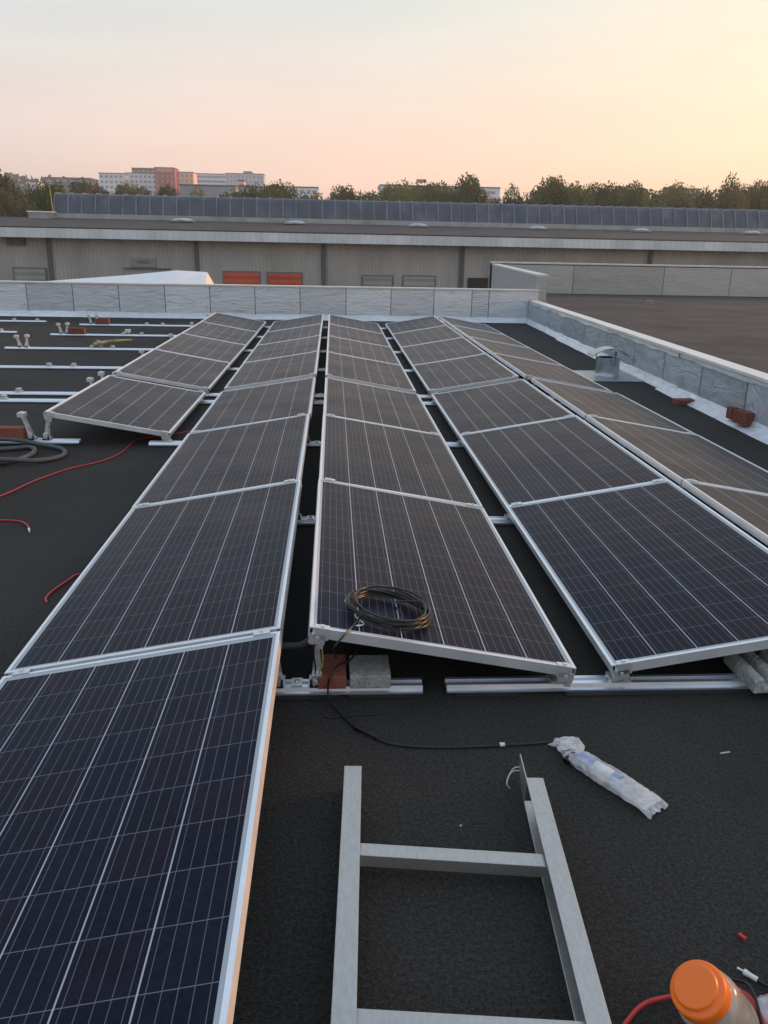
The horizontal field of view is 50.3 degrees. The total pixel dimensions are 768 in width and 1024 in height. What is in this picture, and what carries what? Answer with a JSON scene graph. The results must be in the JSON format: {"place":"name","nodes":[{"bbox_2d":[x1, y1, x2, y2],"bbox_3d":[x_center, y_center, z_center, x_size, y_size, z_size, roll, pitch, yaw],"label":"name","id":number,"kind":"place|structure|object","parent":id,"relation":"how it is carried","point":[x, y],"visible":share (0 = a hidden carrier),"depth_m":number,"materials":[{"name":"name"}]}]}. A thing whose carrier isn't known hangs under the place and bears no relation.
{"place":"outdoors","nodes":[
{"label":"outdoors","id":0,"kind":"place"},
{"bbox_2d":[0,316,767,1023],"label":"flat roof","id":1,"kind":"structure","parent":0,"point":[670,886],"depth_m":2.52,"materials":[{"name":"asphalt"}]},
{"bbox_2d":[0,437,67,464],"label":"grey conduit","id":2,"kind":"object","parent":1,"relation":"on","point":[25,458],"visible":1,"depth_m":6.33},
{"bbox_2d":[0,411,81,444],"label":"mounting rail","id":3,"kind":"object","parent":1,"relation":"on","point":[46,437],"visible":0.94,"depth_m":6.63,"materials":[{"name":"metal"}]},
{"bbox_2d":[0,426,27,438],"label":"brick","id":4,"kind":"object","parent":3,"relation":"on","point":[15,431],"visible":0.69,"depth_m":6.60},
{"bbox_2d":[0,430,190,496],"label":"red cable","id":5,"kind":"object","parent":1,"relation":"on","point":[85,464],"visible":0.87,"depth_m":6.03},
{"bbox_2d":[0,377,213,404],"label":"mounting rail","id":6,"kind":"object","parent":1,"relation":"on","point":[6,399],"visible":0.17,"depth_m":8.31,"materials":[{"name":"metal"}]},
{"bbox_2d":[0,371,219,397],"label":"mounting rail","id":7,"kind":"object","parent":1,"relation":"on","point":[21,392],"visible":0.2,"depth_m":8.71,"materials":[{"name":"metal"}]},
{"bbox_2d":[114,349,230,391],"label":"solar panel","id":8,"kind":"object","parent":7,"relation":"on","point":[177,369],"visible":0.99,"depth_m":9.37,"materials":[{"name":"black glass"}]},
{"bbox_2d":[0,349,238,370],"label":"mounting rail","id":9,"kind":"object","parent":1,"relation":"on","point":[73,366],"visible":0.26,"depth_m":10.53,"materials":[{"name":"metal"}]},
{"bbox_2d":[154,333,246,364],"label":"solar panel","id":10,"kind":"object","parent":9,"relation":"on","point":[202,347],"visible":0.94,"depth_m":11.38,"materials":[{"name":"black glass"}]},
{"bbox_2d":[4,333,251,351],"bbox_3d":[-3.763,-2.581,12.423,3.900,0.263,0.118,0,18,-4],"label":"mounting rail","id":11,"kind":"object","parent":1,"relation":"on","point":[90,348],"visible":0.55,"depth_m":12.37,"materials":[{"name":"metal"}]},
{"bbox_2d":[182,321,257,346],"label":"solar panel","id":12,"kind":"object","parent":11,"relation":"on","point":[222,332],"visible":0.94,"depth_m":13.27,"materials":[{"name":"black glass"}]},
{"bbox_2d":[50,322,262,337],"bbox_3d":[-3.860,-3.192,14.299,3.860,0.263,0.118,0,18,-4],"label":"mounting rail","id":13,"kind":"object","parent":1,"relation":"on","point":[123,334],"visible":0.52,"depth_m":14.24,"materials":[{"name":"metal"}]},
{"bbox_2d":[79,313,269,327],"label":"mounting rail","id":14,"kind":"object","parent":1,"relation":"on","point":[146,324],"visible":0.53,"depth_m":16.01,"materials":[{"name":"metal"}]},
{"bbox_2d":[202,312,265,332],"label":"solar panel","id":15,"kind":"object","parent":14,"relation":"on","point":[218,318],"visible":0.97,"depth_m":15.15,"materials":[{"name":"black glass"}]},
{"bbox_2d":[0,280,539,322],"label":"parapet wall","id":16,"kind":"structure","parent":1,"relation":"on","point":[150,300],"depth_m":17.89,"materials":[{"name":"silver metal"}]},
{"bbox_2d":[274,628,424,701],"bbox_3d":[-0.645,0.543,2.974,1.590,0.268,0.118,0,18,-4],"label":"mounting rail","id":17,"kind":"object","parent":1,"relation":"on","point":[297,689],"visible":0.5,"depth_m":3.01,"materials":[{"name":"metal"}]},
{"bbox_2d":[0,628,281,1023],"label":"solar panel","id":18,"kind":"object","parent":17,"relation":"on","point":[131,789],"visible":1,"depth_m":1.99,"materials":[{"name":"blue glass"}]},
{"bbox_2d":[318,654,345,688],"bbox_3d":[-0.195,0.598,3.075,0.106,0.051,0.181,0,18,-4],"label":"brick","id":19,"kind":"object","parent":17,"relation":"on","point":[338,676],"visible":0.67,"depth_m":3.01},
{"bbox_2d":[349,655,390,688],"bbox_3d":[-0.055,0.599,3.077,0.151,0.053,0.166,0,18,-4],"label":"concrete block","id":20,"kind":"object","parent":17,"relation":"on","point":[369,671],"depth_m":3.02,"materials":[{"name":"concrete"}]},
{"bbox_2d":[308,477,575,686],"bbox_3d":[0.158,0.219,3.895,0.992,0.089,1.995,10,17,-7],"label":"solar panel","id":21,"kind":"object","parent":17,"relation":"on","point":[454,566],"visible":1,"depth_m":3.55,"materials":[{"name":"black glass"}]},
{"bbox_2d":[333,585,431,657],"bbox_3d":[-0.043,0.388,3.114,0.468,0.127,0.337,-8,20,-25],"label":"cable coil","id":22,"kind":"object","parent":21,"relation":"on","point":[391,623],"visible":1,"depth_m":3.08,"materials":[{"name":"black plastic"}]},
{"bbox_2d":[148,415,627,448],"bbox_3d":[0.441,-0.667,6.776,4.710,0.263,0.118,0,18,-4],"label":"mounting rail","id":23,"kind":"object","parent":1,"relation":"on","point":[458,444],"visible":0.16,"depth_m":6.71,"materials":[{"name":"metal"}]},
{"bbox_2d":[44,375,205,440],"bbox_3d":[-2.284,-0.989,7.517,0.992,0.088,1.981,9,17,-7],"label":"solar panel","id":24,"kind":"object","parent":23,"relation":"on","point":[114,401],"visible":1,"depth_m":7.25,"materials":[{"name":"black glass"}]},
{"bbox_2d":[190,377,315,432],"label":"solar panel","id":25,"kind":"object","parent":23,"relation":"on","point":[235,407],"visible":0.94,"depth_m":7.45,"materials":[{"name":"black glass"}]},
{"bbox_2d":[531,377,696,434],"bbox_3d":[2.103,-1.025,7.799,0.992,0.050,1.966,9,17,-6],"label":"solar panel","id":26,"kind":"object","parent":23,"relation":"on","point":[583,402],"visible":0.95,"depth_m":7.65,"materials":[{"name":"black glass"}]},
{"bbox_2d":[322,318,455,330],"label":"mounting rail","id":27,"kind":"object","parent":1,"relation":"on","point":[326,327],"visible":0.13,"depth_m":16.29,"materials":[{"name":"metal"}]},
{"bbox_2d":[267,314,323,331],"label":"solar panel","id":28,"kind":"object","parent":27,"relation":"on","point":[295,323],"visible":0.94,"depth_m":15.23,"materials":[{"name":"black glass"}]},
{"bbox_2d":[328,314,383,333],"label":"solar panel","id":29,"kind":"object","parent":27,"relation":"on","point":[354,323],"visible":0.94,"depth_m":15.29,"materials":[{"name":"black glass"}]},
{"bbox_2d":[385,316,445,334],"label":"solar panel","id":30,"kind":"object","parent":27,"relation":"on","point":[413,324],"visible":0.98,"depth_m":15.36,"materials":[{"name":"black glass"}]},
{"bbox_2d":[438,315,504,334],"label":"solar panel","id":31,"kind":"object","parent":27,"relation":"on","point":[466,324],"visible":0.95,"depth_m":15.44,"materials":[{"name":"black glass"}]},
{"bbox_2d":[319,339,492,354],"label":"mounting rail","id":32,"kind":"object","parent":1,"relation":"on","point":[325,351],"visible":0.12,"depth_m":12.67,"materials":[{"name":"metal"}]},
{"bbox_2d":[257,323,321,344],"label":"solar panel","id":33,"kind":"object","parent":32,"relation":"on","point":[290,334],"visible":0.9,"depth_m":13.37,"materials":[{"name":"black glass"}]},
{"bbox_2d":[327,324,390,346],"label":"solar panel","id":34,"kind":"object","parent":32,"relation":"on","point":[349,333],"visible":0.92,"depth_m":13.42,"materials":[{"name":"black glass"}]},
{"bbox_2d":[392,325,462,347],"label":"solar panel","id":35,"kind":"object","parent":32,"relation":"on","point":[429,335],"visible":0.94,"depth_m":13.48,"materials":[{"name":"black glass"}]},
{"bbox_2d":[451,325,527,346],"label":"solar panel","id":36,"kind":"object","parent":32,"relation":"on","point":[479,334],"visible":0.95,"depth_m":13.57,"materials":[{"name":"black glass"}]},
{"bbox_2d":[317,356,517,373],"bbox_3d":[0.461,-1.973,10.803,4.170,0.263,0.118,0,18,-4],"label":"mounting rail","id":37,"kind":"object","parent":1,"relation":"on","point":[411,370],"visible":0.07,"depth_m":10.80,"materials":[{"name":"metal"}]},
{"bbox_2d":[243,335,320,362],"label":"solar panel","id":38,"kind":"object","parent":37,"relation":"on","point":[283,348],"visible":0.94,"depth_m":11.46,"materials":[{"name":"black glass"}]},
{"bbox_2d":[326,335,400,364],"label":"solar panel","id":39,"kind":"object","parent":37,"relation":"on","point":[364,350],"visible":0.91,"depth_m":11.52,"materials":[{"name":"black glass"}]},
{"bbox_2d":[400,337,485,366],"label":"solar panel","id":40,"kind":"object","parent":37,"relation":"on","point":[457,347],"visible":0.94,"depth_m":11.59,"materials":[{"name":"black glass"}]},
{"bbox_2d":[469,336,561,364],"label":"solar panel","id":41,"kind":"object","parent":37,"relation":"on","point":[489,347],"visible":0.94,"depth_m":11.68,"materials":[{"name":"black glass"}]},
{"bbox_2d":[314,373,556,399],"bbox_3d":[0.576,-1.373,8.962,4.170,0.263,0.118,0,18,-4],"label":"mounting rail","id":42,"kind":"object","parent":1,"relation":"on","point":[321,396],"visible":0.12,"depth_m":8.96,"materials":[{"name":"metal"}]},
{"bbox_2d":[224,351,318,390],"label":"solar panel","id":43,"kind":"object","parent":42,"relation":"on","point":[247,374],"visible":0.95,"depth_m":9.43,"materials":[{"name":"black glass"}]},
{"bbox_2d":[325,352,415,392],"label":"solar panel","id":44,"kind":"object","parent":42,"relation":"on","point":[366,371],"visible":0.94,"depth_m":9.52,"materials":[{"name":"black glass"}]},
{"bbox_2d":[412,353,518,393],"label":"solar panel","id":45,"kind":"object","parent":42,"relation":"on","point":[481,369],"visible":0.94,"depth_m":9.57,"materials":[{"name":"black glass"}]},
{"bbox_2d":[492,353,612,392],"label":"solar panel","id":46,"kind":"object","parent":42,"relation":"on","point":[530,369],"visible":0.94,"depth_m":9.68,"materials":[{"name":"black glass"}]},
{"bbox_2d":[313,383,567,407],"bbox_3d":[0.601,-1.244,8.563,4.170,0.263,0.118,0,18,-4],"label":"mounting rail","id":47,"kind":"object","parent":1,"relation":"on","point":[321,403],"visible":0.15,"depth_m":8.55,"materials":[{"name":"metal"}]},
{"bbox_2d":[323,377,441,434],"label":"solar panel","id":48,"kind":"object","parent":47,"relation":"on","point":[373,404],"visible":0.93,"depth_m":7.52,"materials":[{"name":"black glass"}]},
{"bbox_2d":[431,379,574,438],"bbox_3d":[1.048,-1.013,7.740,0.992,0.052,1.966,-9,18,0],"label":"solar panel","id":49,"kind":"object","parent":47,"relation":"on","point":[497,405],"visible":0.95,"depth_m":7.58,"materials":[{"name":"black glass"}]},
{"bbox_2d":[327,645,580,747],"bbox_3d":[0.196,0.688,2.818,0.878,0.118,0.390,12,21,30],"label":"black cable","id":50,"kind":"object","parent":1,"relation":"on","point":[376,737],"visible":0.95,"depth_m":2.75,"materials":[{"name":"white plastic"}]},
{"bbox_2d":[331,754,611,1023],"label":"aluminium ladder","id":51,"kind":"object","parent":1,"relation":"on","point":[547,863],"visible":1,"depth_m":2.02,"materials":[{"name":"metal"}]},
{"bbox_2d":[297,482,738,526],"bbox_3d":[0.695,-0.055,4.905,4.435,0.263,0.118,0,18,-4],"label":"mounting rail","id":52,"kind":"object","parent":1,"relation":"on","point":[505,520],"visible":0.11,"depth_m":4.91,"materials":[{"name":"metal"}]},
{"bbox_2d":[4,479,301,675],"bbox_3d":[-0.916,0.201,3.856,0.992,0.050,1.980,-9,18,-1],"label":"solar panel","id":53,"kind":"object","parent":52,"relation":"on","point":[183,572],"visible":0.93,"depth_m":3.51,"materials":[{"name":"blue glass"}]},
{"bbox_2d":[132,413,309,506],"bbox_3d":[-1.037,-0.404,5.719,0.992,0.050,1.980,-9,18,-1],"label":"solar panel","id":54,"kind":"object","parent":52,"relation":"on","point":[231,458],"visible":0.92,"depth_m":5.50,"materials":[{"name":"black glass"}]},
{"bbox_2d":[319,414,482,507],"bbox_3d":[0.046,-0.406,5.800,0.992,0.050,1.980,9,17,-7],"label":"solar panel","id":55,"kind":"object","parent":52,"relation":"on","point":[389,458],"visible":0.86,"depth_m":5.59,"materials":[{"name":"black glass"}]},
{"bbox_2d":[459,415,668,511],"bbox_3d":[1.165,-0.408,5.858,0.992,0.050,1.980,-9,18,0],"label":"solar panel","id":56,"kind":"object","parent":52,"relation":"on","point":[568,455],"visible":0.95,"depth_m":5.64,"materials":[{"name":"black glass"}]},
{"bbox_2d":[586,414,767,494],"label":"solar panel","id":57,"kind":"object","parent":52,"relation":"on","point":[678,457],"visible":0.98,"depth_m":5.82,"materials":[{"name":"black glass"}]},
{"bbox_2d":[681,479,767,545],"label":"solar panel","id":58,"kind":"object","parent":52,"relation":"on","point":[747,511],"visible":1,"depth_m":4.57,"materials":[{"name":"black glass"}]},
{"bbox_2d":[444,666,767,698],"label":"mounting rail","id":59,"kind":"object","parent":1,"relation":"on","point":[606,685],"visible":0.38,"depth_m":3.08,"materials":[{"name":"metal"}]},
{"bbox_2d":[506,479,767,682],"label":"solar panel","id":60,"kind":"object","parent":59,"relation":"on","point":[657,573],"visible":1,"depth_m":3.74,"materials":[{"name":"blue glass"}]},
{"bbox_2d":[723,649,767,692],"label":"grooved paver","id":61,"kind":"object","parent":59,"relation":"on","point":[749,670],"visible":0.85,"depth_m":3.12,"materials":[{"name":"concrete"}]},
{"bbox_2d":[556,735,659,814],"bbox_3d":[0.686,0.813,2.575,0.116,0.048,0.440,-10,21,-31],"label":"wrapped parcel","id":62,"kind":"object","parent":1,"relation":"on","point":[599,770],"visible":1,"depth_m":2.54,"materials":[{"name":"white plastic"}]},
{"bbox_2d":[573,346,643,381],"bbox_3d":[2.933,-1.974,10.771,0.780,0.373,0.920,0,18,-4],"label":"roof vent","id":63,"kind":"object","parent":1,"relation":"on","point":[606,368],"visible":0.97,"depth_m":10.72,"materials":[{"name":"metal"}]},
{"bbox_2d":[525,300,767,444],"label":"parapet wall","id":64,"kind":"structure","parent":1,"relation":"on","point":[713,386],"depth_m":9.60,"materials":[{"name":"silver metal"}]},
{"bbox_2d":[622,994,671,1023],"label":"red cable","id":65,"kind":"object","parent":1,"relation":"on","point":[635,1011],"visible":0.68,"depth_m":1.79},
{"bbox_2d":[670,959,759,1023],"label":"plastic jar","id":66,"kind":"object","parent":1,"relation":"on","point":[703,992],"visible":1,"depth_m":1.61,"materials":[{"name":"plastic"}]},
{"bbox_2d":[732,409,754,425],"bbox_3d":[3.380,-0.888,7.697,0.091,0.126,0.211,-2,18,-9],"label":"brick","id":67,"kind":"object","parent":1,"relation":"on","point":[742,417],"visible":1,"depth_m":7.64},
{"bbox_2d":[0,192,767,288],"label":"warehouse","id":68,"kind":"structure","parent":0,"point":[277,241],"depth_m":66.62,"materials":[{"name":"metal"}]},
{"bbox_2d":[0,0,767,203],"label":"sky","id":69,"kind":"structure","parent":0,"point":[364,95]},
{"bbox_3d":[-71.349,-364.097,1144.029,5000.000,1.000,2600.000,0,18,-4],"label":"ground","id":70,"kind":"structure","parent":0,"visible":0},
{"bbox_2d":[0,169,23,208],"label":"tree","id":71,"kind":"object","parent":70,"relation":"on","point":[4,182],"visible":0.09,"depth_m":118.81,"materials":[{"name":"green plant"}]},
{"bbox_2d":[0,186,31,216],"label":"tree","id":72,"kind":"object","parent":70,"relation":"on","point":[7,204],"visible":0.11,"depth_m":99.40,"materials":[{"name":"green plant"}]},
{"bbox_2d":[0,201,41,216],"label":"tree","id":73,"kind":"object","parent":70,"relation":"on","point":[24,209],"visible":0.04,"depth_m":92.86,"materials":[{"name":"green plant"}]},
{"bbox_2d":[20,179,79,216],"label":"tree","id":74,"kind":"object","parent":70,"relation":"on","point":[41,203],"visible":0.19,"depth_m":110.69,"materials":[{"name":"green plant"}]},
{"bbox_2d":[68,177,101,193],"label":"tree","id":75,"kind":"object","parent":70,"relation":"on","point":[78,187],"visible":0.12,"depth_m":166.18,"materials":[{"name":"green plant"}]},
{"bbox_2d":[55,270,213,283],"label":"white canopy","id":76,"kind":"object","parent":70,"relation":"on","point":[188,277],"visible":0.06,"depth_m":44.44,"materials":[{"name":"fabric"}]},
{"bbox_2d":[179,184,238,196],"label":"industrial shed","id":77,"kind":"structure","parent":70,"relation":"on","point":[213,190],"depth_m":307.00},
{"bbox_2d":[240,182,276,197],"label":"tree","id":78,"kind":"object","parent":70,"relation":"on","point":[264,193],"visible":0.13,"depth_m":148.66,"materials":[{"name":"green plant"}]},
{"bbox_2d":[267,179,304,198],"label":"tree","id":79,"kind":"object","parent":70,"relation":"on","point":[280,193],"visible":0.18,"depth_m":155.38,"materials":[{"name":"green plant"}]},
{"bbox_2d":[324,185,367,199],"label":"tree","id":80,"kind":"object","parent":70,"relation":"on","point":[342,193],"visible":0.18,"depth_m":163.56,"materials":[{"name":"green plant"}]},
{"bbox_2d":[362,181,407,200],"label":"tree","id":81,"kind":"object","parent":70,"relation":"on","point":[383,194],"visible":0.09,"depth_m":201.73,"materials":[{"name":"green plant"}]},
{"bbox_2d":[387,177,412,201],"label":"tree","id":82,"kind":"object","parent":70,"relation":"on","point":[399,196],"visible":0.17,"depth_m":151.05,"materials":[{"name":"green plant"}]},
{"bbox_2d":[408,180,457,202],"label":"tree","id":83,"kind":"object","parent":70,"relation":"on","point":[429,195],"visible":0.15,"depth_m":141.70,"materials":[{"name":"green plant"}]},
{"bbox_2d":[377,184,500,203],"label":"office block","id":84,"kind":"structure","parent":70,"relation":"on","point":[494,192],"depth_m":378.81,"materials":[{"name":"white glass"}]},
{"bbox_2d":[450,171,487,202],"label":"tree","id":85,"kind":"object","parent":70,"relation":"on","point":[468,191],"visible":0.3,"depth_m":142.23,"materials":[{"name":"green plant"}]},
{"bbox_2d":[493,183,522,203],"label":"tree","id":86,"kind":"object","parent":70,"relation":"on","point":[508,200],"visible":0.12,"depth_m":153.38,"materials":[{"name":"green plant"}]},
{"bbox_2d":[528,175,584,205],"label":"tree","id":87,"kind":"object","parent":70,"relation":"on","point":[548,194],"visible":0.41,"depth_m":141.68,"materials":[{"name":"green plant"}]},
{"bbox_2d":[556,185,594,205],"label":"tree","id":88,"kind":"object","parent":70,"relation":"on","point":[587,197],"visible":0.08,"depth_m":142.39,"materials":[{"name":"green plant"}]},
{"bbox_2d":[572,180,628,206],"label":"tree","id":89,"kind":"object","parent":70,"relation":"on","point":[601,193],"visible":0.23,"depth_m":156.37,"materials":[{"name":"green plant"}]},
{"bbox_2d":[616,180,643,206],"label":"tree","id":90,"kind":"object","parent":70,"relation":"on","point":[634,192],"visible":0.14,"depth_m":144.73,"materials":[{"name":"green plant"}]},
{"bbox_2d":[615,186,701,207],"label":"tree","id":91,"kind":"object","parent":70,"relation":"on","point":[658,196],"visible":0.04,"depth_m":175.29,"materials":[{"name":"green plant"}]},
{"bbox_2d":[664,179,692,207],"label":"tree","id":92,"kind":"object","parent":70,"relation":"on","point":[680,202],"visible":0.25,"depth_m":145.49,"materials":[{"name":"green plant"}]},
{"bbox_2d":[692,185,748,209],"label":"tree","id":93,"kind":"object","parent":70,"relation":"on","point":[742,201],"visible":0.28,"depth_m":130.43,"materials":[{"name":"green plant"}]},
{"bbox_2d":[721,170,749,208],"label":"tree","id":94,"kind":"object","parent":70,"relation":"on","point":[732,183],"visible":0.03,"depth_m":135.82,"materials":[{"name":"green plant"}]},
{"bbox_2d":[747,178,767,209],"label":"tree","id":95,"kind":"object","parent":70,"relation":"on","point":[762,199],"visible":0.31,"depth_m":140.29,"materials":[{"name":"green plant"}]},
{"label":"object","id":96,"kind":"object","parent":70,"relation":"on","visible":0},
{"bbox_2d":[546,293,767,373],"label":"adjoining roof","id":97,"kind":"structure","parent":96,"relation":"on","point":[733,329],"depth_m":20.46,"materials":[{"name":"concrete"}]},
{"bbox_2d":[491,264,548,302],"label":"parapet wall","id":98,"kind":"structure","parent":97,"relation":"on","point":[506,277],"depth_m":22.07,"materials":[{"name":"silver metal"}]},
{"bbox_2d":[489,261,767,296],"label":"parapet wall","id":99,"kind":"structure","parent":97,"relation":"on","point":[643,279],"depth_m":30.92,"materials":[{"name":"silver metal"}]},
{"bbox_3d":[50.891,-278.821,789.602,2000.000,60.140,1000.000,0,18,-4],"label":"hill","id":100,"kind":"structure","parent":0,"visible":0},
{"bbox_2d":[0,172,99,202],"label":"hill woods","id":101,"kind":"object","parent":100,"relation":"on","point":[23,180],"visible":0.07,"depth_m":665.88,"materials":[{"name":"green plant"}]},
{"bbox_2d":[44,177,98,192],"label":"building","id":102,"kind":"structure","parent":100,"relation":"on","point":[65,181],"depth_m":585.97,"materials":[{"name":"concrete"}]},
{"bbox_2d":[98,172,128,193],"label":"apartment block","id":103,"kind":"structure","parent":100,"relation":"on","point":[109,182],"depth_m":551.12,"materials":[{"name":"white concrete"}]},
{"bbox_2d":[124,172,155,194],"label":"apartment block","id":104,"kind":"structure","parent":100,"relation":"on","point":[146,181],"depth_m":570.35,"materials":[{"name":"white concrete"}]},
{"bbox_2d":[154,167,178,195],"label":"office tower","id":105,"kind":"structure","parent":100,"relation":"on","point":[164,176],"depth_m":552.45,"materials":[{"name":"red concrete"}]},
{"bbox_2d":[177,172,196,193],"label":"apartment block","id":106,"kind":"structure","parent":100,"relation":"on","point":[187,177],"depth_m":562.57,"materials":[{"name":"concrete"}]},
{"bbox_2d":[196,173,225,184],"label":"office block","id":107,"kind":"structure","parent":100,"relation":"on","point":[210,179],"depth_m":627.78,"materials":[{"name":"white concrete"}]},
{"bbox_2d":[225,173,265,188],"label":"office block","id":108,"kind":"structure","parent":100,"relation":"on","point":[250,179],"depth_m":592.29,"materials":[{"name":"white concrete"}]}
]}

